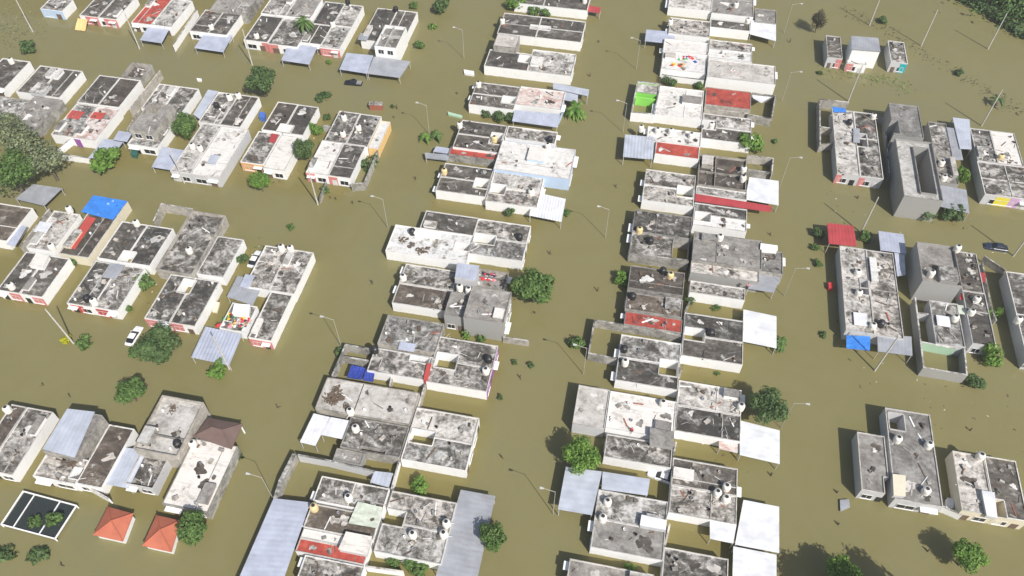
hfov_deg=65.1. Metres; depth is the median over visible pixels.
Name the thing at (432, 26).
weed clump
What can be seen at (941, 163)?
water tank
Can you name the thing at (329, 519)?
house
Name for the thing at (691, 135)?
water tank
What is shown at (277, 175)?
window
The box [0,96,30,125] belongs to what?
house
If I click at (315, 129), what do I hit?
bush
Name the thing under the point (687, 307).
garden wall
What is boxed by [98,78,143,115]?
house
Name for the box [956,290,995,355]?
house
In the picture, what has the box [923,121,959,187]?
house
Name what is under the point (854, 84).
utility pole
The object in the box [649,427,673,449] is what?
stair box
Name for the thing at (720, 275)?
house
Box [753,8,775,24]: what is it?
house
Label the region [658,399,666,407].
water tank
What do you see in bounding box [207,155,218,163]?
sheet roof
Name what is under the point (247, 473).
street lamp
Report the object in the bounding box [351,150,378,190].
garden wall
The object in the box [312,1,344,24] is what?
house
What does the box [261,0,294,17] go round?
house
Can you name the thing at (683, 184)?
house
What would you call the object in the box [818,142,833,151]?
garden wall
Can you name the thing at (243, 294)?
carport
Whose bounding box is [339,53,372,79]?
carport
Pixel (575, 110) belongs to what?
banana plant
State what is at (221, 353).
utility pole
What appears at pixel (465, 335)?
weed clump
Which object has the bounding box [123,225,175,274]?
house
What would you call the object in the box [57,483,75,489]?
window
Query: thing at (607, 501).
water tank
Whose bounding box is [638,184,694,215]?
house
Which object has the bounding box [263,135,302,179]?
house
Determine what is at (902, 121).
house
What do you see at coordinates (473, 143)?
house
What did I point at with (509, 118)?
bush
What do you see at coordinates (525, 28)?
house
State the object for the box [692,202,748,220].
house
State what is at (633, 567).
bush
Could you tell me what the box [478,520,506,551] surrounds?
tree
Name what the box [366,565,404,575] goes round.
garden wall
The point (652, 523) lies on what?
rooftop shed
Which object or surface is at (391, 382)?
garden wall
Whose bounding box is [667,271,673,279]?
water tank
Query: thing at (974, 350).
window
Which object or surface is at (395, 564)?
bush
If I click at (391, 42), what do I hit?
house
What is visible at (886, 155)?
garden wall
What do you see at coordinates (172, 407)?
dirt heap
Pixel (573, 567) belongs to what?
house
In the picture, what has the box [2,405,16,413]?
water tank
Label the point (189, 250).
water tank
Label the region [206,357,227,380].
bush
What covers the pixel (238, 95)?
water tank
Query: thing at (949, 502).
water tank
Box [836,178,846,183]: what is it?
window
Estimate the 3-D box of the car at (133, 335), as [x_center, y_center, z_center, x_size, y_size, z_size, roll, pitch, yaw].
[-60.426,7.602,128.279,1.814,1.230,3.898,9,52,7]
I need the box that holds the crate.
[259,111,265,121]
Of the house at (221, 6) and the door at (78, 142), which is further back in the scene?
the house at (221, 6)
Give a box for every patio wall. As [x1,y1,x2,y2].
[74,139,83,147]
[635,96,655,106]
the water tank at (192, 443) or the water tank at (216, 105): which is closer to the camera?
the water tank at (192, 443)
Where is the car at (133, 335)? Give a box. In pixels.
[125,326,142,345]
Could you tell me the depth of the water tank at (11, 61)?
169.15 m
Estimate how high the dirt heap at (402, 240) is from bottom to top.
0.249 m
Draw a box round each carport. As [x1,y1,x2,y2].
[16,184,64,209]
[88,139,125,163]
[106,448,143,493]
[140,27,168,48]
[152,147,183,172]
[191,326,243,370]
[193,90,217,120]
[194,34,233,56]
[227,276,259,305]
[240,498,309,575]
[281,45,317,70]
[300,414,329,451]
[321,417,348,440]
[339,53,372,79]
[367,57,410,83]
[370,471,393,487]
[436,490,494,575]
[512,110,559,131]
[529,194,565,228]
[553,83,588,104]
[558,467,601,519]
[587,6,600,17]
[602,472,649,497]
[622,134,653,167]
[644,29,674,48]
[731,546,776,575]
[734,500,778,554]
[737,421,779,468]
[741,309,776,354]
[745,274,780,299]
[747,177,778,211]
[748,20,775,47]
[824,223,856,252]
[873,231,906,254]
[874,336,912,362]
[940,185,968,221]
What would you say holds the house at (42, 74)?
on the flood water
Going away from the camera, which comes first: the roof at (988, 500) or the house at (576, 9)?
the roof at (988, 500)
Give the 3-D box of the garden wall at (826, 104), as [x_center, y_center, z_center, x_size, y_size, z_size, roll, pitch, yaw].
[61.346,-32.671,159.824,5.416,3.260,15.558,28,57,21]
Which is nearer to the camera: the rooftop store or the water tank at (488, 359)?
the water tank at (488, 359)
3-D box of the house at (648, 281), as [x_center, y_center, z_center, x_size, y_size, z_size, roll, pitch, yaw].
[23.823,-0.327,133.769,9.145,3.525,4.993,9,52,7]
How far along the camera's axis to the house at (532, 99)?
162.05 m
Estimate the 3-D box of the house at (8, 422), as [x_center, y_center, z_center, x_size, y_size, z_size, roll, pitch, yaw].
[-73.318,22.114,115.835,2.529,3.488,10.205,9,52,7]
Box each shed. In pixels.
[636,82,658,102]
[640,515,666,531]
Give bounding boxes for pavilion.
[93,506,134,543]
[142,515,180,553]
[193,417,244,448]
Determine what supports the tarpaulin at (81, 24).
on the flood water
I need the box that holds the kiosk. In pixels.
[369,101,382,110]
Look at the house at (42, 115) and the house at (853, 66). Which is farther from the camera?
the house at (853, 66)
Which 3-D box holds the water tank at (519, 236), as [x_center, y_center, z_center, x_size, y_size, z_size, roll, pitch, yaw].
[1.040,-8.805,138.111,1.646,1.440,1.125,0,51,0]
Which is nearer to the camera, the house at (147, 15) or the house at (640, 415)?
the house at (640, 415)
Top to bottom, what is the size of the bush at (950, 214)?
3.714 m
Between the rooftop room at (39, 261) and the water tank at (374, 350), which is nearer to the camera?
the water tank at (374, 350)
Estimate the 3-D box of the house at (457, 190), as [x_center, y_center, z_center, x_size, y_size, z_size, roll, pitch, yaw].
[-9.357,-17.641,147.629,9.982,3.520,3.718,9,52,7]
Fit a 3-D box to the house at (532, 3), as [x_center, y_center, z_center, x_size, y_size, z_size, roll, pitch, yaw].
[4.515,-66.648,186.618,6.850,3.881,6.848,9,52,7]
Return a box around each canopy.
[425,153,448,162]
[433,146,449,153]
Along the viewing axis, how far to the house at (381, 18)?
178.52 m
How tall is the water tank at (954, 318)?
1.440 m
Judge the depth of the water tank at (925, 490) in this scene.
108.26 m
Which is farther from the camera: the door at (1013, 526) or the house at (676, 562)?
the door at (1013, 526)
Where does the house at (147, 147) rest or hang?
on the flood water
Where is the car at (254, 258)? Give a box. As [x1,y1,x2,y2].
[247,250,261,267]
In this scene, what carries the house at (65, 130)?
on the flood water
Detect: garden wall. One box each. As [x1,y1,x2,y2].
[19,209,51,252]
[55,139,90,163]
[87,487,112,503]
[126,110,140,131]
[129,70,163,116]
[153,203,193,238]
[173,9,198,51]
[273,453,298,498]
[297,454,374,476]
[319,181,327,202]
[322,125,330,131]
[331,344,372,378]
[341,355,368,366]
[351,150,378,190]
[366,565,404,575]
[389,377,392,387]
[390,460,400,492]
[418,383,426,407]
[503,336,528,345]
[587,319,681,365]
[630,81,660,122]
[661,74,704,84]
[664,523,670,546]
[671,442,676,462]
[683,300,690,316]
[703,108,747,117]
[746,155,773,179]
[746,169,770,179]
[747,92,775,126]
[816,99,848,152]
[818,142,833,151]
[821,126,831,135]
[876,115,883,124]
[882,129,889,181]
[909,297,967,382]
[918,312,928,321]
[922,341,955,356]
[939,506,962,519]
[979,262,996,325]
[981,256,1005,275]
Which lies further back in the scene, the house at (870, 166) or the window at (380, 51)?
the window at (380, 51)
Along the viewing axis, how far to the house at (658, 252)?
137.19 m
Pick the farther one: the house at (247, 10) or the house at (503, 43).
the house at (247, 10)
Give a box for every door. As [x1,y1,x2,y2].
[273,48,279,53]
[874,497,882,501]
[959,515,969,519]
[1007,524,1018,528]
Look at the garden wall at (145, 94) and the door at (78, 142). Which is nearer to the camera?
the door at (78, 142)
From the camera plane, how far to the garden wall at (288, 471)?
111.67 m
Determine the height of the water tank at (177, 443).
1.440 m
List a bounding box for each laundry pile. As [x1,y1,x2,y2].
[215,313,250,331]
[479,271,496,281]
[671,63,685,66]
[675,54,696,62]
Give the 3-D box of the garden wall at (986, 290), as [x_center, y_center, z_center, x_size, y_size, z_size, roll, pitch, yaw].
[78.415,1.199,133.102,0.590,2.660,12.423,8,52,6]
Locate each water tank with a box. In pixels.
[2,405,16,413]
[6,282,15,290]
[7,57,14,64]
[47,242,58,250]
[65,205,73,212]
[81,294,90,302]
[89,297,98,305]
[132,219,139,226]
[172,439,181,448]
[185,246,192,254]
[188,439,197,448]
[189,143,195,149]
[196,145,203,151]
[208,23,213,29]
[213,102,219,108]
[226,94,231,100]
[235,92,241,98]
[253,32,259,38]
[278,244,284,251]
[287,245,293,251]
[307,502,318,512]
[330,21,335,27]
[339,130,345,137]
[341,114,346,120]
[344,493,354,503]
[346,407,354,417]
[351,424,362,433]
[355,124,361,130]
[371,345,378,355]
[399,273,406,281]
[408,530,416,540]
[409,228,414,235]
[439,529,451,539]
[441,168,446,175]
[442,518,453,528]
[456,283,463,292]
[457,121,462,128]
[465,286,471,293]
[476,81,480,87]
[482,366,489,375]
[485,355,495,363]
[491,135,496,142]
[515,233,522,240]
[528,188,533,195]
[545,143,550,149]
[547,136,552,142]
[598,513,607,523]
[603,497,611,506]
[620,345,627,353]
[621,358,628,366]
[629,292,635,300]
[636,226,642,233]
[638,124,643,132]
[644,237,653,244]
[654,127,660,134]
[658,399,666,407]
[659,266,666,274]
[667,128,673,134]
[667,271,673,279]
[668,19,672,25]
[688,132,694,139]
[707,328,714,336]
[708,122,714,128]
[713,488,721,497]
[717,233,723,241]
[719,494,730,503]
[722,482,730,492]
[736,402,744,411]
[739,174,747,182]
[740,165,746,173]
[846,119,852,125]
[854,268,861,276]
[854,289,862,296]
[868,322,876,329]
[870,113,877,119]
[877,319,885,327]
[892,434,902,443]
[920,486,931,497]
[923,440,933,449]
[926,269,935,277]
[938,160,944,166]
[940,174,947,181]
[944,498,953,508]
[950,314,959,322]
[952,244,961,252]
[965,308,975,316]
[972,295,981,303]
[975,451,985,461]
[997,153,1004,160]
[1013,315,1022,324]
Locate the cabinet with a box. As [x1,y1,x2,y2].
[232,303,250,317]
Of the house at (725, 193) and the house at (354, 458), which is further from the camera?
the house at (725, 193)
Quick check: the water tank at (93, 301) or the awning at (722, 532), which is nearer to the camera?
the awning at (722, 532)
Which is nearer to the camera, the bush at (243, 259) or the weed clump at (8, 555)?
the weed clump at (8, 555)
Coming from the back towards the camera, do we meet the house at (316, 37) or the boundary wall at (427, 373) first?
the house at (316, 37)
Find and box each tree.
[0,109,21,132]
[0,117,41,158]
[0,146,36,194]
[19,139,67,181]
[114,376,146,404]
[133,322,182,364]
[170,111,196,138]
[174,509,207,546]
[244,65,275,96]
[248,171,270,191]
[292,15,314,33]
[292,138,314,160]
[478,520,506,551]
[510,267,555,303]
[561,434,600,475]
[748,385,789,425]
[811,8,827,32]
[826,554,863,575]
[950,537,990,574]
[990,94,1005,107]
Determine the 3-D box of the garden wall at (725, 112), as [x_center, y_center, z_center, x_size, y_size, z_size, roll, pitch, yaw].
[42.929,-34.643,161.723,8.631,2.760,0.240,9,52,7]
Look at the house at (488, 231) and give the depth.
139.83 m
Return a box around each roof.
[7,225,25,245]
[33,221,51,233]
[43,409,94,457]
[71,216,95,249]
[103,263,124,278]
[113,131,130,141]
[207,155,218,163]
[239,274,254,287]
[269,133,277,142]
[357,33,369,40]
[398,341,415,351]
[455,263,478,280]
[851,36,879,51]
[853,128,859,142]
[853,312,867,325]
[936,315,950,327]
[945,127,962,159]
[956,305,965,314]
[980,490,997,519]
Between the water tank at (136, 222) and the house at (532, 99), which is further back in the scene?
the house at (532, 99)
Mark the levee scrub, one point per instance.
(1008, 23)
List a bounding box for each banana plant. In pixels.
[419,131,431,144]
[430,129,443,143]
[564,100,586,122]
[771,335,787,352]
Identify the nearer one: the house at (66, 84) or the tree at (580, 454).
the tree at (580, 454)
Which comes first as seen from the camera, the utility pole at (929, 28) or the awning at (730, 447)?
the awning at (730, 447)
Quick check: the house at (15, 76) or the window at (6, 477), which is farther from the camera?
the house at (15, 76)
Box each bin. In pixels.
[130,149,138,158]
[827,282,832,290]
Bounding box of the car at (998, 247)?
[983,242,1008,252]
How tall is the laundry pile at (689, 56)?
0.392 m
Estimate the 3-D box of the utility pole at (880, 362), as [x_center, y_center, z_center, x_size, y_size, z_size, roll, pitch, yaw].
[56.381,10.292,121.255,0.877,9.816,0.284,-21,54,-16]
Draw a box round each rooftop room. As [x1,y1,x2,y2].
[28,253,50,269]
[29,82,51,96]
[338,531,371,556]
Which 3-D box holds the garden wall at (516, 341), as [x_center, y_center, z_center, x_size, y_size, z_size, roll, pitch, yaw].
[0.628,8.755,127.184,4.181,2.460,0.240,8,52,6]
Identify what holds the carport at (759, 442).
on the flood water
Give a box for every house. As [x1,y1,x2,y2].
[0,58,34,96]
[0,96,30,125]
[0,203,37,249]
[0,251,45,301]
[0,404,26,447]
[0,407,59,481]
[14,96,66,136]
[16,65,60,99]
[19,255,74,305]
[26,210,82,256]
[33,455,88,490]
[40,0,76,19]
[42,414,108,461]
[45,68,86,104]
[51,103,97,145]
[59,200,131,265]
[66,260,117,314]
[73,106,123,148]
[76,424,138,494]
[77,75,119,105]
[79,0,112,25]
[92,264,149,319]
[97,221,146,264]
[98,0,139,28]
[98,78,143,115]
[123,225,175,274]
[125,455,172,495]
[127,127,174,155]
[129,102,176,142]
[131,0,170,31]
[133,395,211,468]
[141,84,178,110]
[144,274,194,330]
[151,0,194,35]
[155,210,229,278]
[162,438,240,518]
[166,86,201,115]
[170,123,220,182]
[170,278,222,334]
[189,9,221,39]
[191,126,251,187]
[196,236,246,285]
[198,92,235,125]
[208,13,243,43]
[209,0,235,13]
[219,95,261,128]
[219,302,259,338]
[228,0,263,23]
[240,131,280,173]
[244,15,283,51]
[248,291,295,349]
[249,245,286,297]
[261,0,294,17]
[261,102,297,134]
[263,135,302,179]
[267,18,312,53]
[269,250,315,302]
[282,104,319,141]
[285,0,322,20]
[295,538,369,569]
[297,555,366,575]
[300,23,330,52]
[300,528,372,556]
[302,504,381,546]
[306,140,342,183]
[310,476,390,519]
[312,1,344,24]
[315,377,419,428]
[320,25,352,57]
[324,110,359,143]
[328,143,366,186]
[333,448,366,467]
[335,4,364,34]
[340,416,409,464]
[346,114,381,155]
[361,8,395,49]
[367,348,432,386]
[368,121,391,157]
[374,25,407,59]
[374,523,448,569]
[377,315,444,356]
[385,224,474,269]
[387,491,456,532]
[390,10,417,41]
[392,283,450,318]
[399,263,455,291]
[401,433,472,477]
[409,407,479,450]
[420,210,477,235]
[426,358,492,399]
[432,176,489,205]
[433,333,498,374]
[437,163,493,187]
[444,291,469,330]
[448,147,496,166]
[453,133,502,155]
[455,270,478,292]
[458,120,506,142]
[463,286,511,340]
[468,93,516,115]
[468,235,526,269]
[472,82,519,103]
[473,218,530,251]
[476,268,511,290]
[484,49,531,79]
[485,186,540,215]
[490,171,545,193]
[493,34,519,53]
[494,140,578,190]
[497,12,541,45]
[505,126,560,146]
[514,0,544,14]
[515,86,565,113]
[526,49,575,84]
[535,17,585,50]
[543,0,590,19]
[563,558,653,575]
[571,385,609,437]
[587,517,665,566]
[594,489,667,530]
[602,434,671,472]
[604,391,676,440]
[610,357,678,397]
[614,334,680,371]
[620,311,681,334]
[624,292,682,318]
[626,231,689,270]
[626,265,684,298]
[628,209,691,238]
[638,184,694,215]
[640,169,695,195]
[643,126,701,149]
[651,86,703,128]
[653,141,699,167]
[659,38,707,59]
[660,51,706,78]
[660,547,728,575]
[665,0,711,19]
[665,17,710,42]
[667,484,736,526]
[669,457,741,496]
[674,405,740,445]
[676,380,744,414]
[680,333,742,372]
[681,312,743,341]
[687,280,744,308]
[688,260,758,292]
[689,231,761,274]
[691,213,749,237]
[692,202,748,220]
[694,186,746,208]
[696,154,746,191]
[701,113,753,130]
[701,127,753,152]
[703,87,750,113]
[705,58,776,94]
[707,39,754,56]
[707,48,751,62]
[710,0,755,22]
[710,18,749,39]
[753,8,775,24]
[760,251,785,284]
[822,35,842,68]
[828,109,859,185]
[835,245,874,341]
[844,60,866,73]
[845,38,879,68]
[851,432,888,501]
[853,111,883,188]
[866,250,903,344]
[879,407,942,514]
[881,103,923,151]
[883,40,907,73]
[888,138,943,221]
[905,242,961,302]
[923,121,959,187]
[923,300,965,355]
[945,451,990,523]
[955,251,984,298]
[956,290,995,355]
[967,128,997,168]
[971,161,1023,209]
[985,456,1023,528]
[990,130,1023,166]
[998,271,1023,369]
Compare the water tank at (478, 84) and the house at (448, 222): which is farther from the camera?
the water tank at (478, 84)
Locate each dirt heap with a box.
[167,404,177,414]
[324,385,344,405]
[398,237,408,242]
[415,246,430,254]
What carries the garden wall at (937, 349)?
in the flood water
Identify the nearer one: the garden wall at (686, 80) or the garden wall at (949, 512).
the garden wall at (949, 512)
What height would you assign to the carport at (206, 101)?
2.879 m
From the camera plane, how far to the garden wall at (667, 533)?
106.46 m
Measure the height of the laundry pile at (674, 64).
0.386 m
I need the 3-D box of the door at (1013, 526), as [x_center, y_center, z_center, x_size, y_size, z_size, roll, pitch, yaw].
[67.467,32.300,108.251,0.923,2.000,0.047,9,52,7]
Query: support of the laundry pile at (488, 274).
on the house at (502, 281)
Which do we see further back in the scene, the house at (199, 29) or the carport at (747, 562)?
the house at (199, 29)
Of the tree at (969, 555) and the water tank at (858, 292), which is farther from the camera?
the water tank at (858, 292)
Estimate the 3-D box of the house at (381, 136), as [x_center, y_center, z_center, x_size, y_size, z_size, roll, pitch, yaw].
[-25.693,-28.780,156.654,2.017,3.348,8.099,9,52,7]
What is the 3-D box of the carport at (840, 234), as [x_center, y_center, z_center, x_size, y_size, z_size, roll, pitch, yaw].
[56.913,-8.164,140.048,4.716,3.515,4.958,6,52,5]
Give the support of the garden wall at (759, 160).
on the flood water
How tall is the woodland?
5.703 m
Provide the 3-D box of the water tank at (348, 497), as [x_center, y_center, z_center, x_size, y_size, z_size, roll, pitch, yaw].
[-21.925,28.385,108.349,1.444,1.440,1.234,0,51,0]
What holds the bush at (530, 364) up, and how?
on the flood water
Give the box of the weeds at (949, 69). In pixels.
[845,6,1023,114]
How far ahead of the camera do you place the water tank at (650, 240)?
137.13 m
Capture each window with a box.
[2,475,15,481]
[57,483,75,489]
[81,308,92,313]
[134,133,142,138]
[141,489,154,494]
[144,149,156,154]
[145,135,153,140]
[183,177,190,181]
[192,34,199,39]
[195,178,207,184]
[248,44,256,48]
[275,173,284,178]
[317,177,326,182]
[340,180,349,186]
[378,49,384,54]
[447,323,455,329]
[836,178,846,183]
[859,181,869,186]
[859,494,872,499]
[894,504,914,510]
[969,348,981,353]
[970,517,986,522]
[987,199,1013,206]
[992,520,1007,526]
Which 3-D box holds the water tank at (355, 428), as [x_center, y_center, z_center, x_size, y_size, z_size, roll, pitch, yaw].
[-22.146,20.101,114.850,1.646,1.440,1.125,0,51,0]
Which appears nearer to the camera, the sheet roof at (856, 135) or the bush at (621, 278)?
the bush at (621, 278)
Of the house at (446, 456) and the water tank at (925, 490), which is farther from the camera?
the house at (446, 456)
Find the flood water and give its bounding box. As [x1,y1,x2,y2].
[0,0,1023,575]
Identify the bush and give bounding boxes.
[18,39,35,53]
[27,514,41,527]
[44,512,63,526]
[60,334,70,344]
[89,146,120,173]
[125,305,132,311]
[128,344,138,357]
[133,273,155,291]
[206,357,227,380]
[236,253,248,263]
[309,122,323,134]
[320,186,329,193]
[323,113,330,120]
[335,347,342,356]
[385,557,401,568]
[402,559,428,575]
[409,1,417,8]
[410,474,428,495]
[414,40,424,48]
[432,0,449,14]
[481,109,490,117]
[492,110,505,122]
[504,112,513,121]
[504,208,514,216]
[505,0,526,9]
[527,361,534,367]
[528,6,540,15]
[541,8,550,16]
[563,209,570,216]
[568,335,585,348]
[614,270,628,286]
[623,562,637,570]
[661,75,676,86]
[684,297,695,304]
[694,81,703,89]
[738,132,764,152]
[811,227,824,238]
[811,243,821,250]
[814,258,823,266]
[859,229,871,242]
[878,15,887,23]
[921,210,938,220]
[940,203,965,221]
[954,68,964,76]
[957,165,970,182]
[964,373,986,389]
[981,342,1004,366]
[988,307,1003,318]
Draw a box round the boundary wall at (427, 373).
[423,363,431,387]
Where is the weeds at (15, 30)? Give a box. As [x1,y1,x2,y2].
[0,2,70,55]
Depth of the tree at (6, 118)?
153.70 m
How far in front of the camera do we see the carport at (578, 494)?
109.34 m
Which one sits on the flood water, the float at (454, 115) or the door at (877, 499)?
the float at (454, 115)
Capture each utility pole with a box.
[16,0,33,31]
[45,309,73,343]
[124,13,139,48]
[168,147,184,182]
[212,336,229,369]
[242,29,252,64]
[308,169,318,204]
[847,65,862,101]
[860,197,878,232]
[874,336,898,370]
[921,10,939,45]
[981,90,1002,125]
[987,13,1006,48]
[1013,241,1023,256]
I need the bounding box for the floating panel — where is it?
[840,499,849,510]
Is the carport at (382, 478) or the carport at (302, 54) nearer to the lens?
the carport at (382, 478)
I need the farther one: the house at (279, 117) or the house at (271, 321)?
the house at (279, 117)
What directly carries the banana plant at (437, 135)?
on the flood water
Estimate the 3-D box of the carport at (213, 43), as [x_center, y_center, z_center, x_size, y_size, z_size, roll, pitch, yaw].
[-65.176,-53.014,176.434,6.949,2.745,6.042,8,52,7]
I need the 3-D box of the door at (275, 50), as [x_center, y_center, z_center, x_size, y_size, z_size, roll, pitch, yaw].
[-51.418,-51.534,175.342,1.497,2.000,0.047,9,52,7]
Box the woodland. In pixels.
[954,0,1023,28]
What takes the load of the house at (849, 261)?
on the flood water
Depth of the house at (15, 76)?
168.10 m
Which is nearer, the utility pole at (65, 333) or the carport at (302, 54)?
the utility pole at (65, 333)
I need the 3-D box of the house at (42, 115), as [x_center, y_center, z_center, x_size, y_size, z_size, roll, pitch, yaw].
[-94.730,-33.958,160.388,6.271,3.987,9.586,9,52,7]
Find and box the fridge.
[212,302,219,312]
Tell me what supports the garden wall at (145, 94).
on the flood water
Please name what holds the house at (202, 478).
on the flood water
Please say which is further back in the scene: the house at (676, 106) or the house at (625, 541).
the house at (676, 106)
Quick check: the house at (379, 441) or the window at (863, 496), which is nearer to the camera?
the window at (863, 496)
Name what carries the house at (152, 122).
on the flood water
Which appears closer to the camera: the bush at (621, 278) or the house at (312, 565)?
the house at (312, 565)
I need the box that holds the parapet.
[414,230,440,238]
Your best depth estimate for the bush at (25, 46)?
174.57 m
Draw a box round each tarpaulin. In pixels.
[75,18,86,30]
[81,195,126,219]
[347,365,365,379]
[349,502,381,527]
[363,370,374,381]
[833,107,845,112]
[846,335,869,350]
[894,253,905,275]
[980,272,985,282]
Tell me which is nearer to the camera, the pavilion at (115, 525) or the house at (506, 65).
the pavilion at (115, 525)
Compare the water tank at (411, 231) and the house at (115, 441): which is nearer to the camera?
the house at (115, 441)
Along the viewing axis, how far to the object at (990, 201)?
145.96 m
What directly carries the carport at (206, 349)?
on the flood water
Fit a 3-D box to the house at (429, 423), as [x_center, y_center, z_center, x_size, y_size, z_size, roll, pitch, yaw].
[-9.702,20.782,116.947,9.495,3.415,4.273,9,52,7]
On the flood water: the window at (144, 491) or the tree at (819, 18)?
the tree at (819, 18)
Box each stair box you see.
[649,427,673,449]
[890,474,905,497]
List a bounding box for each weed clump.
[0,544,18,561]
[24,546,50,565]
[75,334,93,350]
[286,223,295,230]
[315,91,331,102]
[361,154,378,172]
[428,23,437,29]
[461,329,470,339]
[474,334,485,342]
[712,304,720,310]
[819,330,825,338]
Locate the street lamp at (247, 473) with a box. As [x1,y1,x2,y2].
[246,472,272,497]
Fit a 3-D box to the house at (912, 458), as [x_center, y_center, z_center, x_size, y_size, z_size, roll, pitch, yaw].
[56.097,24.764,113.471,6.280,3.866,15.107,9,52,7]
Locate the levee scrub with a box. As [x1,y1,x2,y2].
[959,0,1023,38]
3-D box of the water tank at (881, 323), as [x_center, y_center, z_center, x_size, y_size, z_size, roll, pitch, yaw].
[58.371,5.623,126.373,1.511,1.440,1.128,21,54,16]
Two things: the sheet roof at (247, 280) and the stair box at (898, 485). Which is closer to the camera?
the stair box at (898, 485)
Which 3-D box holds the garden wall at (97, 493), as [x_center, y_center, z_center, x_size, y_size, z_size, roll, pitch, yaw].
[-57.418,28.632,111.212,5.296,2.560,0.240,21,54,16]
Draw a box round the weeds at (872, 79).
[818,65,912,94]
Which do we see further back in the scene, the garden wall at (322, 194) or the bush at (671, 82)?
the bush at (671, 82)
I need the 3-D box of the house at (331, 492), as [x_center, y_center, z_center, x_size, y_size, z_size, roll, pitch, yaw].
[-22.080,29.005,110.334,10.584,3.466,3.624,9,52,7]
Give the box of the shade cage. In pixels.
[0,491,78,541]
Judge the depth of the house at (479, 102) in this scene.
161.61 m
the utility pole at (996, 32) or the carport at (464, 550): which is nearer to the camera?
the carport at (464, 550)
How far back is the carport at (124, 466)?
111.84 m
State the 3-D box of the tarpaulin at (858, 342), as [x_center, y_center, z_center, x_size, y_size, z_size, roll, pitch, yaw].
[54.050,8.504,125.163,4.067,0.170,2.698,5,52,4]
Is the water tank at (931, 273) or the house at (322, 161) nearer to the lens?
the water tank at (931, 273)
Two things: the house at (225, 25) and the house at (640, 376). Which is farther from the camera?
the house at (225, 25)
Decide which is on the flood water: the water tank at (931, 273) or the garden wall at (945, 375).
the garden wall at (945, 375)
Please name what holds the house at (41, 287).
on the flood water
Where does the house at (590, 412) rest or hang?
on the flood water
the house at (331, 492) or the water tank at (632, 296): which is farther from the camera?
the water tank at (632, 296)
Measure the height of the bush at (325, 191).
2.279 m
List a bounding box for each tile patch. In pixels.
[66,110,84,118]
[87,111,105,119]
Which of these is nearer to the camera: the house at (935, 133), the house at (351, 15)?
the house at (935, 133)
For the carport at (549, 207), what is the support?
on the flood water
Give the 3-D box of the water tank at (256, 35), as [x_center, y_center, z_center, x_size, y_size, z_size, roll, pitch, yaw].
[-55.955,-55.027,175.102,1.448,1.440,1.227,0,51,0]
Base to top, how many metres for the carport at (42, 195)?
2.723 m
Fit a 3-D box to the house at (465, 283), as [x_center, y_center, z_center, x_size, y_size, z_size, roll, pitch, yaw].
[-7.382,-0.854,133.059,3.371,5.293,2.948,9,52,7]
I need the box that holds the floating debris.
[128,35,1022,498]
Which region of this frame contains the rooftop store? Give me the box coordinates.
[760,243,777,253]
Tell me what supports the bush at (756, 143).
on the flood water
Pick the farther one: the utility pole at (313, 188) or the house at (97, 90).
the house at (97, 90)
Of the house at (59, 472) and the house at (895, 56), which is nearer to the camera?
the house at (59, 472)
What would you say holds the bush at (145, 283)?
on the flood water
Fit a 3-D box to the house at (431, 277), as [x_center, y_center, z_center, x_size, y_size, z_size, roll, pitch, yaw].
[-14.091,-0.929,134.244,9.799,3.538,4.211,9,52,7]
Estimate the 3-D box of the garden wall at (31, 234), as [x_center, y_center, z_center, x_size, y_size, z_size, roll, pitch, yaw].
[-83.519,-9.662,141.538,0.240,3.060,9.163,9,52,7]
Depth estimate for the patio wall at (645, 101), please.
163.31 m
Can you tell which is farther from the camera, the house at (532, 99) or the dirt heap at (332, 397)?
the house at (532, 99)
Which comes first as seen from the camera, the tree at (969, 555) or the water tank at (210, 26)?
the tree at (969, 555)
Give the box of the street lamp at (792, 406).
[781,403,809,427]
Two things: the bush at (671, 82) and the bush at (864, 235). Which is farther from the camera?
the bush at (671, 82)
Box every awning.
[564,92,577,102]
[695,194,771,211]
[707,521,735,548]
[717,441,738,458]
[752,95,770,102]
[948,117,971,158]
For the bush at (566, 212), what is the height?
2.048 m
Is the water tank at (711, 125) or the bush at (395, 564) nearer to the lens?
the bush at (395, 564)
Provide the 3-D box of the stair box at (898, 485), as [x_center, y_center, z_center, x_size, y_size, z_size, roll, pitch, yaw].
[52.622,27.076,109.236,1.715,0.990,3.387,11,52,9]
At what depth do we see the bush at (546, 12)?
183.20 m
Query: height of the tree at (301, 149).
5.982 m
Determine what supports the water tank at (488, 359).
on the house at (461, 351)
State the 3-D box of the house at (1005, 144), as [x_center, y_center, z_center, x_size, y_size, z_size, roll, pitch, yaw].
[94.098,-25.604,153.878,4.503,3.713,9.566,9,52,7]
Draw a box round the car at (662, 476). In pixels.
[647,471,670,484]
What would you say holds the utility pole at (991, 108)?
in the flood water
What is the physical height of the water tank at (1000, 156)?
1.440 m
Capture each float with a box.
[448,112,461,118]
[464,69,473,75]
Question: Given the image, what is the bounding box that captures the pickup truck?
[344,79,362,85]
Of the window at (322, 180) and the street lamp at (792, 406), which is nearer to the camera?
the street lamp at (792, 406)
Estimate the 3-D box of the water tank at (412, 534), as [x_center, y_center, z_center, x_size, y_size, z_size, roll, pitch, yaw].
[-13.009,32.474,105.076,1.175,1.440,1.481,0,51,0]
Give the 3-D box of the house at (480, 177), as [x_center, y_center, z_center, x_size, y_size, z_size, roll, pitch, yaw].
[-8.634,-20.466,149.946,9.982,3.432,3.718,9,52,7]
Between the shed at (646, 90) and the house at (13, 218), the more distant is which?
the shed at (646, 90)

